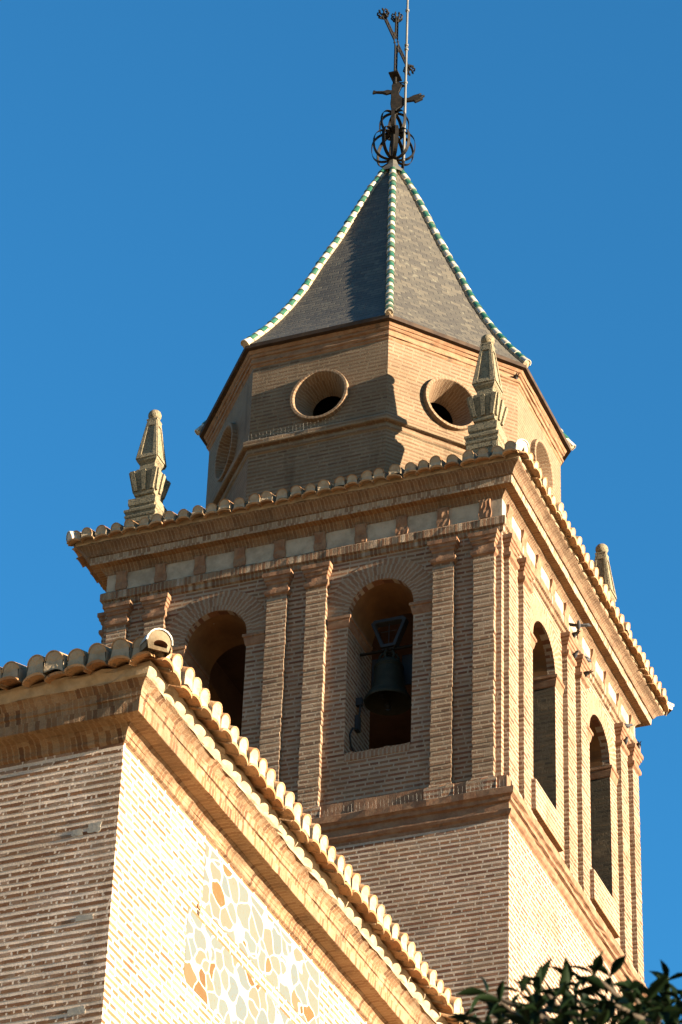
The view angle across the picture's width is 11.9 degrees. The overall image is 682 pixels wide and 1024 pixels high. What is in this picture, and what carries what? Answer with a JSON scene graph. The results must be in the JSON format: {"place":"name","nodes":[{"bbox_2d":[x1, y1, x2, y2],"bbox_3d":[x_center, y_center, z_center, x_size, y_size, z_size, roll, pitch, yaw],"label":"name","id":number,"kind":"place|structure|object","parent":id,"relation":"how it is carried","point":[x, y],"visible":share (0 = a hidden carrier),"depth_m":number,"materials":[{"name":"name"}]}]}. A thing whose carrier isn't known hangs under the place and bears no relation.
{"place":"outdoors","nodes":[
{"label":"outdoors","id":0,"kind":"place"},
{"bbox_2d":[0,628,473,1023],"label":"church nave","id":1,"kind":"structure","parent":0,"point":[168,855],"depth_m":30.61,"materials":[{"name":"brick"}]},
{"bbox_2d":[0,0,681,1023],"label":"sky","id":2,"kind":"structure","parent":0,"point":[173,173],"materials":[{"name":"blue"}]},
{"label":"ground","id":3,"kind":"structure","parent":0,"visible":0},
{"bbox_2d":[66,158,673,1023],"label":"bell tower","id":4,"kind":"structure","parent":3,"relation":"on","point":[276,578],"depth_m":47.62,"materials":[{"name":"brick"}]},
{"bbox_2d":[124,410,170,523],"bbox_3d":[-2.946,-0.403,50.249,0.540,2.897,0.540,-11,-38,18],"label":"stone obelisk","id":5,"kind":"object","parent":4,"relation":"on","point":[150,483],"visible":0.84,"depth_m":50.14,"materials":[{"name":"beige stone"}]},
{"bbox_2d":[247,418,340,441],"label":"bird spikes","id":6,"kind":"object","parent":4,"relation":"on","point":[292,431],"visible":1,"depth_m":49.75,"materials":[{"name":"grey metal"}]},
{"bbox_2d":[349,697,362,751],"bbox_3d":[0.207,3.039,45.992,0.092,1.100,0.314,-11,-38,18],"label":"electric striker","id":7,"kind":"object","parent":4,"relation":"attached to","point":[357,722],"visible":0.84,"depth_m":46.14,"materials":[{"name":"paint"}]},
{"bbox_2d":[360,615,412,715],"bbox_3d":[0.700,2.193,46.676,0.867,1.520,0.731,10,-36,-11],"label":"church bell","id":8,"kind":"object","parent":4,"relation":"hanging from","point":[387,694],"visible":0.99,"depth_m":46.54,"materials":[{"name":"brown metal"}]},
{"bbox_2d":[371,8,424,168],"bbox_3d":[0.967,-7.444,57.420,0.817,3.576,1.569,-25,-44,33],"label":"iron cross","id":9,"kind":"object","parent":4,"relation":"on","point":[393,133],"visible":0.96,"depth_m":57.10,"materials":[{"name":"black metal"}]},
{"bbox_2d":[399,0,408,169],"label":"lightning rod","id":10,"kind":"object","parent":4,"relation":"attached to","point":[405,82],"visible":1,"depth_m":57.53,"materials":[{"name":"metal"}]},
{"bbox_2d":[311,780,503,818],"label":"bird spikes","id":11,"kind":"object","parent":4,"relation":"on","point":[429,797],"visible":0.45,"depth_m":44.26,"materials":[{"name":"grey metal"}]},
{"bbox_2d":[464,334,508,454],"bbox_3d":[2.177,-1.491,48.600,0.540,2.897,0.540,-11,-38,18],"label":"stone obelisk","id":12,"kind":"object","parent":4,"relation":"on","point":[488,410],"visible":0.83,"depth_m":48.45,"materials":[{"name":"beige stone"}]},
{"bbox_2d":[572,650,578,657],"bbox_3d":[3.454,2.158,48.736,0.088,0.107,0.318,23,-40,-27],"label":"bird","id":13,"kind":"object","parent":4,"relation":"on","point":[575,654],"visible":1,"depth_m":48.67},
{"bbox_2d":[572,630,579,637],"bbox_3d":[3.481,1.832,48.778,0.088,0.107,0.318,17,-38,-20],"label":"bird","id":14,"kind":"object","parent":4,"relation":"on","point":[574,634],"visible":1,"depth_m":48.75},
{"bbox_2d":[569,620,591,630],"bbox_3d":[3.570,1.745,49.155,0.327,0.121,0.279,26,-42,-30],"label":"bird","id":15,"kind":"object","parent":4,"relation":"on","point":[578,625],"visible":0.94,"depth_m":49.13},
{"bbox_2d":[583,669,592,676],"bbox_3d":[3.687,2.430,49.105,0.088,0.107,0.318,25,-42,-29],"label":"bird","id":16,"kind":"object","parent":4,"relation":"on","point":[586,673],"visible":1,"depth_m":49.08},
{"bbox_2d":[594,543,620,613],"bbox_3d":[4.223,1.712,52.654,0.540,2.897,0.540,-11,-38,18],"label":"stone obelisk","id":17,"kind":"object","parent":4,"relation":"on","point":[601,563],"visible":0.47,"depth_m":53.13,"materials":[{"name":"beige stone"}]},
{"bbox_2d":[449,950,681,1023],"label":"broadleaf tree","id":18,"kind":"object","parent":3,"relation":"on","point":[653,1007],"visible":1,"depth_m":9.97,"materials":[{"name":"green plant"}]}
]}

